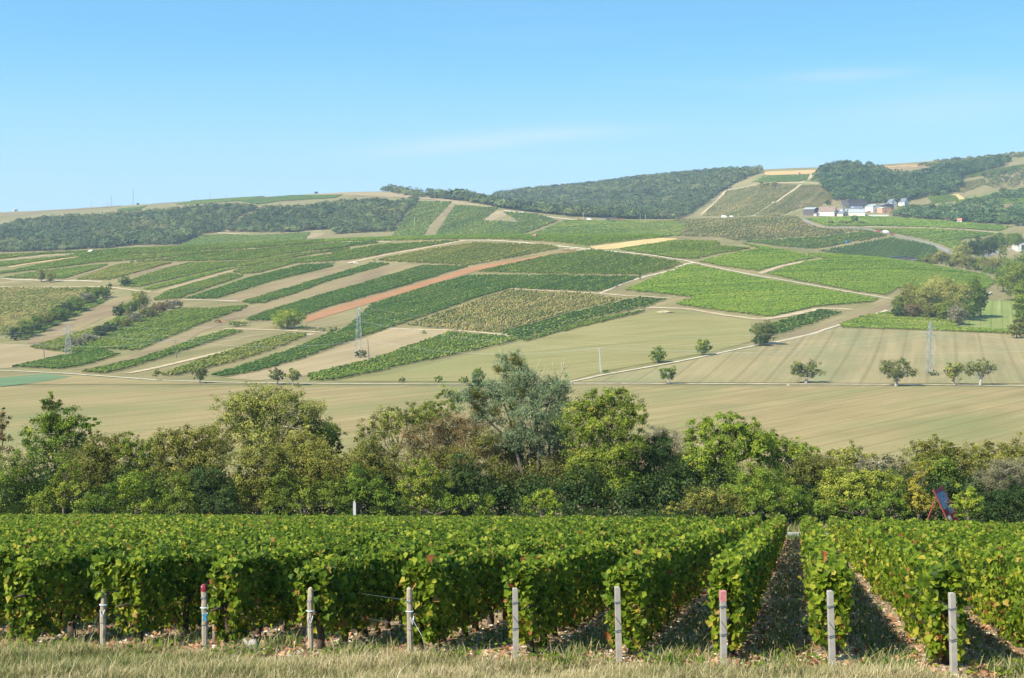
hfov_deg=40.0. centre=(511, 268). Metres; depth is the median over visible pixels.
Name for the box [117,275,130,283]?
bush
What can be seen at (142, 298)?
tree
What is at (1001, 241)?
tree
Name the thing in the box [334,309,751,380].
field
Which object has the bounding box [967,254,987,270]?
tree
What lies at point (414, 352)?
vineyard plot
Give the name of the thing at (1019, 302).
tree
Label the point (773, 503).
bush
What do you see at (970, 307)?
bush
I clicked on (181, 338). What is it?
fallow strip
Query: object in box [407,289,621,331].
vineyard plot
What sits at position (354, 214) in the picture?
wood
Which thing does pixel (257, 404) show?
tree
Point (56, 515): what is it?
vine row
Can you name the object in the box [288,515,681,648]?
vine row
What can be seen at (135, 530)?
vine row
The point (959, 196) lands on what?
track
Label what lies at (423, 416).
tree
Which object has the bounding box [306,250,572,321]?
ploughed strip
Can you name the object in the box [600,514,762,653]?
vine row
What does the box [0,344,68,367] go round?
field
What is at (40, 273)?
tree
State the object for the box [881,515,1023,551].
vine row
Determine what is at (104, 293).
bush
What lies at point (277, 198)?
vineyard plot
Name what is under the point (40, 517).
vine row
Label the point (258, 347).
vineyard plot
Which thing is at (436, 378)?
bush
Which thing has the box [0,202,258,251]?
wood
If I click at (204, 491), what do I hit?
bush
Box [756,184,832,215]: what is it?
vineyard plot
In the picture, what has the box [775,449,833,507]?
bush
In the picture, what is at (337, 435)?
tree
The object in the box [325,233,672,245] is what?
vineyard plot
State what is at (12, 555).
vine row
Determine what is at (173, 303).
bush
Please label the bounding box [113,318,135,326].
bush
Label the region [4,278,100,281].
track
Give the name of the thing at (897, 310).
bush
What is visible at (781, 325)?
vineyard plot
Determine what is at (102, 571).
vine shoot
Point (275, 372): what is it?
tree
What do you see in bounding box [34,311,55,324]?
bush
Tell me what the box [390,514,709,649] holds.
vine row
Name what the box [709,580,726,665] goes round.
row end post
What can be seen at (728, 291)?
vineyard plot
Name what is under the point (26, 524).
vine row
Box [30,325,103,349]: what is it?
vineyard plot
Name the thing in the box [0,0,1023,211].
sky
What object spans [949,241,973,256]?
tree
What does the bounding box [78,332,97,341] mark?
bush
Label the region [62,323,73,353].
power pylon
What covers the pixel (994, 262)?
tree
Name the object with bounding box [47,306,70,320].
bush
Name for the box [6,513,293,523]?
vine row
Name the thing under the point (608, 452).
tree
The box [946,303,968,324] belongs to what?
bush
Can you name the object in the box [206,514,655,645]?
vine row
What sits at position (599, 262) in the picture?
vineyard plot
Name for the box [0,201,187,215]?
track
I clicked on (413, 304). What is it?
vineyard plot
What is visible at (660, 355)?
tree
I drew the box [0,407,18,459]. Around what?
tree
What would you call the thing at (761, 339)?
bush
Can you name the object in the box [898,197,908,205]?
house
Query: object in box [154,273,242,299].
vineyard plot
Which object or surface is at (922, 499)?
bush
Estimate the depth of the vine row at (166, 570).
20.60 m
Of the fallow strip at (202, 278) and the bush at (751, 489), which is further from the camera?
the fallow strip at (202, 278)
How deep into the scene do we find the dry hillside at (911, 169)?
2225.52 m
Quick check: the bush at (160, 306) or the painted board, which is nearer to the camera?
the painted board
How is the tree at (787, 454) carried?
on the hills
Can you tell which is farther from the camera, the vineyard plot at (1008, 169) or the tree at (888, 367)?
the vineyard plot at (1008, 169)
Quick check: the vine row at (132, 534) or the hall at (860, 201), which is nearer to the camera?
the vine row at (132, 534)
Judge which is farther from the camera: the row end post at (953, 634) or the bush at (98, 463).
the bush at (98, 463)
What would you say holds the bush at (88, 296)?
on the hills
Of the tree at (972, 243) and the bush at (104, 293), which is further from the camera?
the tree at (972, 243)
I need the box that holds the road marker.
[353,501,355,514]
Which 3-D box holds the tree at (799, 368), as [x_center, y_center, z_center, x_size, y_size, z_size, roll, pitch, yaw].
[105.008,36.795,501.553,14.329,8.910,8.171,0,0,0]
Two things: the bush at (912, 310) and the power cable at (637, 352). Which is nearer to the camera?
the power cable at (637, 352)
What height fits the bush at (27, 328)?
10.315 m
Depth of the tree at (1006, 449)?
107.74 m
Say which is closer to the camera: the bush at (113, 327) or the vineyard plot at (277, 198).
the bush at (113, 327)
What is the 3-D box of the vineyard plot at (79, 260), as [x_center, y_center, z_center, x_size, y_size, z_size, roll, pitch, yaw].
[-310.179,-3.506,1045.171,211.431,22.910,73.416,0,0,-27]
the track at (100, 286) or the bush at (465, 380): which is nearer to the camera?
the bush at (465, 380)
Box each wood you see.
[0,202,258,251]
[228,195,419,233]
[380,165,763,218]
[812,152,1011,202]
[890,202,1023,225]
[917,151,1023,165]
[950,201,1003,207]
[955,188,1023,206]
[959,202,1023,221]
[981,167,1023,187]
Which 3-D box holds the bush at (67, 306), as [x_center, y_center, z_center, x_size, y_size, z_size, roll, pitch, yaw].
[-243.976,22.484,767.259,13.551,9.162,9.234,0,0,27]
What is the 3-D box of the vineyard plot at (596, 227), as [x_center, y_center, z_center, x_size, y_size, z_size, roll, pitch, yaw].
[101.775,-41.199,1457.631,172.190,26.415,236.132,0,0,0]
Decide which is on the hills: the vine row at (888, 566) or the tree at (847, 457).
the tree at (847, 457)
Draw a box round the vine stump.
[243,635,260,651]
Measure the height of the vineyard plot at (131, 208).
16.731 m
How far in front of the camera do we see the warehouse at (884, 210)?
1662.81 m
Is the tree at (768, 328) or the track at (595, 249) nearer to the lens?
the tree at (768, 328)
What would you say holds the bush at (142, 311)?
on the hills
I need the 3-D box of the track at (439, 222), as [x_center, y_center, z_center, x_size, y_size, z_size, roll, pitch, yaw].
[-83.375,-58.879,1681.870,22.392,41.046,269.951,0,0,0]
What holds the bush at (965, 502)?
on the ground at (798, 531)
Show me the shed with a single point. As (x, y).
(856, 212)
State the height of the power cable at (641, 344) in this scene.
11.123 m
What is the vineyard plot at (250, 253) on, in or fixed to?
on the hills
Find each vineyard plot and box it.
[0,238,324,258]
[0,249,245,273]
[0,253,130,265]
[0,286,90,334]
[3,264,107,278]
[12,349,120,368]
[18,298,107,337]
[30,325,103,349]
[62,304,247,351]
[76,261,171,279]
[81,328,242,372]
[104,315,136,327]
[117,205,146,211]
[119,247,349,286]
[130,242,349,262]
[143,266,242,289]
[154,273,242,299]
[161,332,306,374]
[176,196,264,203]
[181,232,309,244]
[184,262,334,298]
[211,274,639,375]
[233,240,457,273]
[238,194,341,203]
[242,262,388,303]
[246,264,467,320]
[307,331,517,379]
[313,241,377,249]
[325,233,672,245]
[373,241,557,264]
[392,201,451,235]
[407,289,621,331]
[435,204,557,234]
[477,249,682,273]
[502,296,665,338]
[522,309,644,340]
[532,220,687,235]
[620,239,749,257]
[625,264,877,316]
[630,215,861,239]
[699,242,815,270]
[703,183,797,215]
[746,230,886,247]
[749,308,841,333]
[753,174,808,181]
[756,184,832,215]
[767,252,994,294]
[805,215,1011,229]
[810,175,819,181]
[818,237,942,257]
[839,311,1022,333]
[872,228,994,247]
[928,195,957,202]
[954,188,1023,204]
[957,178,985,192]
[963,164,1023,177]
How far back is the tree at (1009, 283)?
877.59 m
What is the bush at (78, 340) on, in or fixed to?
on the hills
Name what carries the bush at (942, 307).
on the hills
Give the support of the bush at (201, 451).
on the ground at (798, 531)
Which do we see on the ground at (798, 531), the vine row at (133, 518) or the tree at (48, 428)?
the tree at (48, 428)
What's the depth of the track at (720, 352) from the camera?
587.32 m
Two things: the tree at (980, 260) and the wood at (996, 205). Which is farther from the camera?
the wood at (996, 205)
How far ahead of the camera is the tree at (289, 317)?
688.72 m
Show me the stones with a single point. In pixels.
(611, 650)
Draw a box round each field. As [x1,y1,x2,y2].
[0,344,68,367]
[0,373,70,385]
[0,375,1023,474]
[227,329,452,379]
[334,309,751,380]
[576,327,1023,382]
[764,170,814,174]
[884,164,924,167]
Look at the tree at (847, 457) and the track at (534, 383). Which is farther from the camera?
the track at (534, 383)
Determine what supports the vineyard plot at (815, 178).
on the hills
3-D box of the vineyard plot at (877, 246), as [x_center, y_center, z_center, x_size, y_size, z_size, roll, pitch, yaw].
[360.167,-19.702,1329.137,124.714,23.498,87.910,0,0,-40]
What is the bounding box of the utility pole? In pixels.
[596,348,601,371]
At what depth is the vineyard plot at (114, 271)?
977.84 m
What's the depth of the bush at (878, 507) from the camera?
94.71 m
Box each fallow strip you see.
[28,301,123,343]
[73,321,229,369]
[130,262,186,275]
[153,253,330,292]
[218,265,349,301]
[222,264,422,320]
[782,303,892,337]
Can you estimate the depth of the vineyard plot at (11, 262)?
1073.47 m
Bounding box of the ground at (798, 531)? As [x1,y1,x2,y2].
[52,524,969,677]
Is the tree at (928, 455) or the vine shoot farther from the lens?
the tree at (928, 455)
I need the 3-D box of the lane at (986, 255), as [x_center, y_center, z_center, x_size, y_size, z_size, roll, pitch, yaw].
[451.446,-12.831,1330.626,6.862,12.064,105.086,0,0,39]
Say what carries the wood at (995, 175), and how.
on the hills
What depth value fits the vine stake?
19.38 m
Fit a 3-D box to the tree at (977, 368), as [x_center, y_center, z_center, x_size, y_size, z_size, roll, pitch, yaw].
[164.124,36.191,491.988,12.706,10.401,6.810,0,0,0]
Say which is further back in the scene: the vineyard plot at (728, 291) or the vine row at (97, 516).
the vineyard plot at (728, 291)
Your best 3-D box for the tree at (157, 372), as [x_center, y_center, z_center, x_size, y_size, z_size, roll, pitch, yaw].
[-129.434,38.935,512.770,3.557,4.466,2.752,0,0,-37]
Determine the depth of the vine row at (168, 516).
63.08 m
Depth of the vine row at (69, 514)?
79.87 m
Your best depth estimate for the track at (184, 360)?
577.46 m
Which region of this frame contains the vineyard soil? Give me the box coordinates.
[0,540,1023,677]
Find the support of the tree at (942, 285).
on the hills
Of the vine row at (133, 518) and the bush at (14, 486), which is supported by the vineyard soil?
the vine row at (133, 518)
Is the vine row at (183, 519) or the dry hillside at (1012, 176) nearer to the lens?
the vine row at (183, 519)
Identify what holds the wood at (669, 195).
on the hills
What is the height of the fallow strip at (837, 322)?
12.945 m
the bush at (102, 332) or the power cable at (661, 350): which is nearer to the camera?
the power cable at (661, 350)
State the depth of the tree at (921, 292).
758.81 m
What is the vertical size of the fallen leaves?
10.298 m
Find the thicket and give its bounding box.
[0,437,1023,514]
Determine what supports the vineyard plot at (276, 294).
on the hills
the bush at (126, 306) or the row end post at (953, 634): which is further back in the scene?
the bush at (126, 306)
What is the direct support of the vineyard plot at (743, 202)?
on the hills
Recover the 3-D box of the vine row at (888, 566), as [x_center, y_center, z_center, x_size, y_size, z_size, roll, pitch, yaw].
[11.077,8.928,45.772,0.808,10.880,59.233,0,0,11]
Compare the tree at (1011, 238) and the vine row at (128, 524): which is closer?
the vine row at (128, 524)
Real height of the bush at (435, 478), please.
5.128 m
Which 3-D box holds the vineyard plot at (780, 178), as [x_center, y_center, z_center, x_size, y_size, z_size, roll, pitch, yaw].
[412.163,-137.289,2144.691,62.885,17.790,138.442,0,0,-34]
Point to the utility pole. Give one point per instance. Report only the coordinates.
(599, 359)
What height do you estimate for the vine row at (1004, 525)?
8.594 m
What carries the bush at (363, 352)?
on the field at (378, 344)
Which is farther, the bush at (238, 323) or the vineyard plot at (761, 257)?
the vineyard plot at (761, 257)
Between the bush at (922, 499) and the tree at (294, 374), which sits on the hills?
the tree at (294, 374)
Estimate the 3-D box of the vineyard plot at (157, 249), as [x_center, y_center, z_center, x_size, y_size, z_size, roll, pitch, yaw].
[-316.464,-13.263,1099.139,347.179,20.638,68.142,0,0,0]
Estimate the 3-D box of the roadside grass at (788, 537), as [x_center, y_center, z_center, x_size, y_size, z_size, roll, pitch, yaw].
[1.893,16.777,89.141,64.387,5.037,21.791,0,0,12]
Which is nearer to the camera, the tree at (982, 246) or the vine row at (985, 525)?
the vine row at (985, 525)
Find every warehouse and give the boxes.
[865,204,881,211]
[877,207,890,212]
[879,203,893,209]
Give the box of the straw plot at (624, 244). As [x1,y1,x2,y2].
[590,238,675,248]
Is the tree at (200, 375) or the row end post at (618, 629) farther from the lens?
the tree at (200, 375)
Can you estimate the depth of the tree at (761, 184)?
2083.85 m
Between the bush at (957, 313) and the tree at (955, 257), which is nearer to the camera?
the bush at (957, 313)
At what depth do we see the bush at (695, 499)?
95.23 m
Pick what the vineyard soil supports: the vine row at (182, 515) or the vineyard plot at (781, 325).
the vine row at (182, 515)
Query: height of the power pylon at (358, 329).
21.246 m
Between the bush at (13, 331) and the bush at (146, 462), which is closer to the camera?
the bush at (146, 462)
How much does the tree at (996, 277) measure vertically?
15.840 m
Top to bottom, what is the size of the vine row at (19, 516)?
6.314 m
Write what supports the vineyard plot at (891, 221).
on the hills
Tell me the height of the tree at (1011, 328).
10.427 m
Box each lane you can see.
[802,219,950,253]
[973,249,1010,257]
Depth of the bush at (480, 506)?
95.38 m
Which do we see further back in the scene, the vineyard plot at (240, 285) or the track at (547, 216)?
the track at (547, 216)
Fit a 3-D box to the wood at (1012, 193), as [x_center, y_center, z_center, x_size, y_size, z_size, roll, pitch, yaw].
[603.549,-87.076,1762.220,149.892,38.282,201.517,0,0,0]
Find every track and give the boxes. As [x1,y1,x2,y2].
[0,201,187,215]
[0,253,73,260]
[0,286,152,291]
[2,370,1023,385]
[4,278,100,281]
[9,256,77,266]
[63,264,115,279]
[127,333,313,372]
[181,299,237,300]
[224,328,511,335]
[307,233,324,237]
[347,240,463,262]
[427,207,452,232]
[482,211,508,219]
[488,240,691,261]
[503,210,575,219]
[510,288,669,298]
[569,310,887,381]
[600,262,692,292]
[637,307,852,319]
[693,262,892,298]
[699,191,725,214]
[728,182,806,189]
[752,184,800,215]
[759,259,816,273]
[775,208,803,215]
[863,226,997,232]
[953,194,964,199]
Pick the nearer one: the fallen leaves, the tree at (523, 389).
the fallen leaves
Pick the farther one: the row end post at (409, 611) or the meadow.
the meadow
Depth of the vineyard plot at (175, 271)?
972.53 m
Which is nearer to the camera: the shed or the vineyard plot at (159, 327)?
the vineyard plot at (159, 327)
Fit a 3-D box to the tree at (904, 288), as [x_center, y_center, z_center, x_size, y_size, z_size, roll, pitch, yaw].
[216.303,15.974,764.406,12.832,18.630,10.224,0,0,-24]
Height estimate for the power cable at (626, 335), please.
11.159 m
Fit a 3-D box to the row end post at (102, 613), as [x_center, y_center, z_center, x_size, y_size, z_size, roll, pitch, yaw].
[-5.171,4.683,19.887,0.108,1.037,3.564,0,0,12]
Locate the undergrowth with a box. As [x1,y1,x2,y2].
[0,451,1023,523]
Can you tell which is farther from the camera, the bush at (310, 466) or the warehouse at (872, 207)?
the warehouse at (872, 207)
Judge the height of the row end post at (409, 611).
0.998 m
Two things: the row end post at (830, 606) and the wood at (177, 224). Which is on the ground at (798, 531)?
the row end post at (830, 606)
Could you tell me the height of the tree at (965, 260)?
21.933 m
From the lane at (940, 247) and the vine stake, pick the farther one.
the lane at (940, 247)
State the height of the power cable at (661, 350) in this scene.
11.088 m
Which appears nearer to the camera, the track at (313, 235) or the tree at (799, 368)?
the tree at (799, 368)
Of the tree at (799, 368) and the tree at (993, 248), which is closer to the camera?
the tree at (799, 368)
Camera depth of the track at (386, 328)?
679.68 m
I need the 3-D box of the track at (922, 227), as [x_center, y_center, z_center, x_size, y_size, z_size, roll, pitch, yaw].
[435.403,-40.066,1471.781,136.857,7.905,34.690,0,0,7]
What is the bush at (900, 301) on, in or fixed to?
on the hills
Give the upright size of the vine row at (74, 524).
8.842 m
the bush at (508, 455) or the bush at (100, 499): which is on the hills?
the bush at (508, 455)
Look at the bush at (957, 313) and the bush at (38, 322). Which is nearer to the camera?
the bush at (38, 322)
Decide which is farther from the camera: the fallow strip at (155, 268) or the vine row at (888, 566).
the fallow strip at (155, 268)
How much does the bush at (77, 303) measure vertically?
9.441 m
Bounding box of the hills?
[0,152,1023,524]
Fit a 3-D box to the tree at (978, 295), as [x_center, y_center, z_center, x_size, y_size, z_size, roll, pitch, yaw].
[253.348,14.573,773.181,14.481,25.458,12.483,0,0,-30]
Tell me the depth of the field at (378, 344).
605.17 m
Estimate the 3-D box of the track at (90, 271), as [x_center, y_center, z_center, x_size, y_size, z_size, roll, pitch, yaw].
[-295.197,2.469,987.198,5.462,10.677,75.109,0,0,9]
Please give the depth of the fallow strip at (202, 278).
914.04 m
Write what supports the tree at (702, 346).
on the hills
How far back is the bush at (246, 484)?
96.30 m
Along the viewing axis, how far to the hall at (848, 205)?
1725.21 m
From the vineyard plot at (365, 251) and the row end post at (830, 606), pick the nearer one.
the row end post at (830, 606)
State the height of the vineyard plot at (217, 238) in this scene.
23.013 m
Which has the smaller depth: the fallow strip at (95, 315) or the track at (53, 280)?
the fallow strip at (95, 315)
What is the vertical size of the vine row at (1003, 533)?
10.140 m
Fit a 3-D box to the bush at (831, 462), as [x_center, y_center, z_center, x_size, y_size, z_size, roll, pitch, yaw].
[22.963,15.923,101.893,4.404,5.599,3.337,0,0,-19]
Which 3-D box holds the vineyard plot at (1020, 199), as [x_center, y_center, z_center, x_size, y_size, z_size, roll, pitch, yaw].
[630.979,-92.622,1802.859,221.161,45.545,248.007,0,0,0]
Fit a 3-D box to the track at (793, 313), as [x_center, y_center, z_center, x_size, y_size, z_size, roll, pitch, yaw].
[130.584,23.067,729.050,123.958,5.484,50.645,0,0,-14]
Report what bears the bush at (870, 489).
on the ground at (798, 531)
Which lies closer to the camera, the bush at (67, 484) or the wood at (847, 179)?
the bush at (67, 484)
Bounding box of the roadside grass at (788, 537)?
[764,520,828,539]
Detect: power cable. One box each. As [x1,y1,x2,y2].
[365,307,924,335]
[367,322,923,350]
[379,317,922,344]
[380,325,934,352]
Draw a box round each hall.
[841,199,867,205]
[845,203,868,207]
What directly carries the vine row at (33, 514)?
on the vineyard soil
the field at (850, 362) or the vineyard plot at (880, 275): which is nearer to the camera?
the field at (850, 362)
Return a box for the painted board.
[927,486,958,520]
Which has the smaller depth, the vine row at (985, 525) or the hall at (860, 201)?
the vine row at (985, 525)
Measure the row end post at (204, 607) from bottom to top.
1.002 m
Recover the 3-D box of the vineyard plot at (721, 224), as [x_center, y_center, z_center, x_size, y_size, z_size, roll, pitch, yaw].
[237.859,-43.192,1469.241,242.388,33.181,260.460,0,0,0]
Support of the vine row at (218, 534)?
on the vineyard soil
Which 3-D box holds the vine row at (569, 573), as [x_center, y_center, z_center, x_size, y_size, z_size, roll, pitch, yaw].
[5.948,9.072,46.780,0.864,10.869,59.268,0,0,11]
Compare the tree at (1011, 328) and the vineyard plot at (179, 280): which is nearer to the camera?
the tree at (1011, 328)
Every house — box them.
[803,207,818,214]
[818,206,836,215]
[837,211,848,215]
[887,198,896,206]
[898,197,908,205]
[1012,242,1023,251]
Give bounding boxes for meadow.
[960,300,1023,327]
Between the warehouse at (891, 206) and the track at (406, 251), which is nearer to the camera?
the track at (406, 251)
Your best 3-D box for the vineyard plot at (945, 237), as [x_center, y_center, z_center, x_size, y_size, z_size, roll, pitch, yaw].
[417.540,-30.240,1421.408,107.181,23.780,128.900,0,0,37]
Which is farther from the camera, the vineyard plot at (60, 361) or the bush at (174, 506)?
the vineyard plot at (60, 361)
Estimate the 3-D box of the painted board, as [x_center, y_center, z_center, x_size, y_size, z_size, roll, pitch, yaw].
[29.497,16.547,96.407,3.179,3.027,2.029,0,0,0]
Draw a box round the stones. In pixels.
[2,540,1023,676]
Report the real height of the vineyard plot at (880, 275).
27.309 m
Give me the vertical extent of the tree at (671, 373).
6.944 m
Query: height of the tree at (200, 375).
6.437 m
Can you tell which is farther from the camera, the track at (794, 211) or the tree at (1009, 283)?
the track at (794, 211)
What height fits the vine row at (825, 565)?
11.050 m
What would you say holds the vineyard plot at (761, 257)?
on the hills
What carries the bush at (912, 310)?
on the hills
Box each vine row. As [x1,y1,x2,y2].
[0,510,163,517]
[0,511,121,516]
[0,511,345,525]
[0,512,439,534]
[0,513,143,517]
[0,513,235,520]
[0,513,322,525]
[0,513,369,527]
[0,513,390,528]
[0,513,557,617]
[0,513,580,623]
[0,514,414,530]
[0,514,458,535]
[0,514,510,542]
[1,511,212,519]
[1,512,101,515]
[1,513,251,521]
[2,511,276,522]
[2,512,185,519]
[2,514,485,536]
[3,511,78,516]
[3,514,603,641]
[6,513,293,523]
[6,515,532,566]
[111,515,633,641]
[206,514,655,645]
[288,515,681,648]
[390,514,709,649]
[500,514,736,652]
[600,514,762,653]
[702,514,787,657]
[797,512,859,659]
[826,514,978,663]
[852,515,1023,646]
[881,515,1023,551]
[907,517,1023,540]
[934,517,1023,534]
[961,520,1023,529]
[988,520,1023,528]
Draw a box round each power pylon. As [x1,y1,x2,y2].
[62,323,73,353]
[352,307,364,355]
[924,322,935,374]
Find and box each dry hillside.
[308,192,492,206]
[887,165,934,171]
[988,171,1023,186]
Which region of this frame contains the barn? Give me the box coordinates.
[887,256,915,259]
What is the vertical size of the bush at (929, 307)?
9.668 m
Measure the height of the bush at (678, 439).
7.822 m
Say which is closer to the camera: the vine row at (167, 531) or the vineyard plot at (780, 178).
the vine row at (167, 531)
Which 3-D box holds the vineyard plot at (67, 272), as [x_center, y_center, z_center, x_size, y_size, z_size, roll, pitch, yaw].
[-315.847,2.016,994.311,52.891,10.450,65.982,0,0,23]
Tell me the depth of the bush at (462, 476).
97.44 m
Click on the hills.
(254, 330)
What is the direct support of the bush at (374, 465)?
on the ground at (798, 531)
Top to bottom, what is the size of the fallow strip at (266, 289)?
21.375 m
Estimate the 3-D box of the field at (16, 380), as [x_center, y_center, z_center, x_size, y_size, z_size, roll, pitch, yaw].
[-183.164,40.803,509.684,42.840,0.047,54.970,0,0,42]
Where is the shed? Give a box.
[848,209,865,215]
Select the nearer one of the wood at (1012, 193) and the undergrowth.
the undergrowth
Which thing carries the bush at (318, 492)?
on the ground at (798, 531)
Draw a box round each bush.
[0,442,68,514]
[5,327,22,339]
[15,318,36,337]
[27,315,48,329]
[30,459,93,514]
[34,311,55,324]
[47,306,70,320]
[52,430,138,504]
[55,302,76,314]
[63,336,86,347]
[65,482,120,513]
[66,297,88,309]
[76,292,97,302]
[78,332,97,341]
[84,286,104,299]
[91,325,109,336]
[96,285,112,297]
[102,321,122,331]
[104,468,173,514]
[107,431,171,506]
[112,305,124,315]
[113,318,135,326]
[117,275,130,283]
[119,300,140,314]
[121,312,146,320]
[137,308,160,316]
[145,424,238,512]
[150,301,169,312]
[150,469,203,514]
[163,298,184,308]
[173,461,251,515]
[227,440,288,514]
[228,321,250,326]
[261,466,355,514]
[265,430,367,514]
[331,463,394,514]
[341,433,407,512]
[354,350,366,356]
[372,489,497,515]
[393,456,453,515]
[434,376,442,381]
[440,452,491,516]
[458,376,468,383]
[482,429,581,506]
[520,488,562,516]
[621,428,707,516]
[638,424,698,474]
[659,485,750,517]
[716,461,795,515]
[740,480,815,521]
[751,333,768,345]
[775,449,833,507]
[799,465,908,522]
[800,488,912,521]
[802,452,850,523]
[815,454,914,516]
[890,294,908,313]
[891,305,906,315]
[903,303,923,316]
[903,461,937,518]
[918,302,936,318]
[932,301,953,318]
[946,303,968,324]
[949,483,984,520]
[956,478,1023,522]
[961,298,980,319]
[966,455,1023,523]
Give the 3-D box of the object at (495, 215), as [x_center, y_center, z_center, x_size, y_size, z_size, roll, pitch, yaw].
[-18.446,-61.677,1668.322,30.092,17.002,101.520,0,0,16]
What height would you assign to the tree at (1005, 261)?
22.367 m
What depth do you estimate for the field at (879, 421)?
404.55 m
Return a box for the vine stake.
[212,573,217,644]
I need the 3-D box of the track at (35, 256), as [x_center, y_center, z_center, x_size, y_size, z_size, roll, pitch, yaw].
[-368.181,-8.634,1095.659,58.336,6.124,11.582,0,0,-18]
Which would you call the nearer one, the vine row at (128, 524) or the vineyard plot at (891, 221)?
the vine row at (128, 524)
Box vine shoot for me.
[87,554,119,599]
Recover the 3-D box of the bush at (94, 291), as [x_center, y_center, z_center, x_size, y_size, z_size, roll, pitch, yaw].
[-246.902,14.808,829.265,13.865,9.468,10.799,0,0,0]
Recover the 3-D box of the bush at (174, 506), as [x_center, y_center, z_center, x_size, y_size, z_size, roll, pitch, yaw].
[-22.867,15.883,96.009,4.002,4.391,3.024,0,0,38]
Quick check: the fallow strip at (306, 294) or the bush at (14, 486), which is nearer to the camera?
the bush at (14, 486)
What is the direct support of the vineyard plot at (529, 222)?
on the hills
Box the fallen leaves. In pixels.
[0,539,1023,676]
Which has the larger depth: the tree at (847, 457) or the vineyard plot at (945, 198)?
the vineyard plot at (945, 198)
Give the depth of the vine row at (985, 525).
54.93 m
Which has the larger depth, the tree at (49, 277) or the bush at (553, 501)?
the tree at (49, 277)
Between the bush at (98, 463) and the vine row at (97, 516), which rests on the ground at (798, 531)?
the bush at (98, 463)
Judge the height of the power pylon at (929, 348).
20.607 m
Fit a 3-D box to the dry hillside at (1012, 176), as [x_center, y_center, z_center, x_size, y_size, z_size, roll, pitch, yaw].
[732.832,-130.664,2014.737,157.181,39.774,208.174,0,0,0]
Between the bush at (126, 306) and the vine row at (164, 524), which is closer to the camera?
the vine row at (164, 524)
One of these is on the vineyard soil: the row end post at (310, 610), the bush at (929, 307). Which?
the row end post at (310, 610)
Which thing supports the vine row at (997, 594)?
on the vineyard soil
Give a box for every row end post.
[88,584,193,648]
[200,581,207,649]
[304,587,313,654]
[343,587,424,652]
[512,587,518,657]
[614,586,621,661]
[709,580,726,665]
[805,590,835,665]
[903,585,957,673]
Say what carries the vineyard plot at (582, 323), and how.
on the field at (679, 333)
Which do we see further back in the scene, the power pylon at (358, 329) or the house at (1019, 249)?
the house at (1019, 249)
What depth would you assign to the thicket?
106.73 m
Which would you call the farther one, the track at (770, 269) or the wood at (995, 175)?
the wood at (995, 175)
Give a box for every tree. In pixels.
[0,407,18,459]
[6,391,101,507]
[34,267,47,281]
[45,269,55,281]
[131,289,150,309]
[152,369,161,379]
[191,366,208,382]
[196,377,341,510]
[266,367,286,384]
[271,308,306,328]
[281,368,300,384]
[305,420,348,513]
[352,399,438,512]
[396,409,502,495]
[410,385,467,466]
[444,348,577,492]
[473,367,486,383]
[551,386,649,513]
[648,345,667,362]
[659,365,676,384]
[678,410,780,511]
[694,338,711,355]
[747,427,820,510]
[752,319,777,343]
[759,181,769,186]
[788,359,826,382]
[818,440,876,485]
[879,357,917,385]
[896,433,984,516]
[899,280,917,307]
[904,283,938,309]
[916,255,930,263]
[920,251,950,263]
[920,273,968,313]
[938,280,972,315]
[943,252,960,267]
[943,361,965,384]
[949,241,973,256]
[957,254,976,269]
[960,273,988,316]
[961,239,977,268]
[964,357,997,385]
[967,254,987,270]
[969,235,990,256]
[969,430,1023,486]
[979,285,988,315]
[980,256,1003,274]
[981,266,995,273]
[983,236,998,255]
[990,232,1008,260]
[991,268,1004,291]
[994,260,1023,298]
[996,255,1020,274]
[999,245,1007,257]
[1004,232,1023,254]
[1005,317,1023,337]
[1011,279,1023,329]
[1017,248,1023,268]
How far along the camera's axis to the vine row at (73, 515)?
74.55 m
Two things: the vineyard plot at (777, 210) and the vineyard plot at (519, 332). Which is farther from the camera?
the vineyard plot at (777, 210)
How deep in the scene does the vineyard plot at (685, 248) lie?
993.72 m
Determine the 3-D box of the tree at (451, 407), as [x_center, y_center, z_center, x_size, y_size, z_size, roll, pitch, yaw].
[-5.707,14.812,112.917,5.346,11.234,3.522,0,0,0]
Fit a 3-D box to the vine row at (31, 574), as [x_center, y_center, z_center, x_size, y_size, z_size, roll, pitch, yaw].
[-0.805,9.366,48.260,0.832,11.100,59.759,0,0,12]
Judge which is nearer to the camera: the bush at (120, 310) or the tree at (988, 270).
the bush at (120, 310)
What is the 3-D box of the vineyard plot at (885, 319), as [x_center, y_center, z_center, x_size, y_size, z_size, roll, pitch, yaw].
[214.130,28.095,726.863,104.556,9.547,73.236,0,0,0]
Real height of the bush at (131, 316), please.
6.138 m

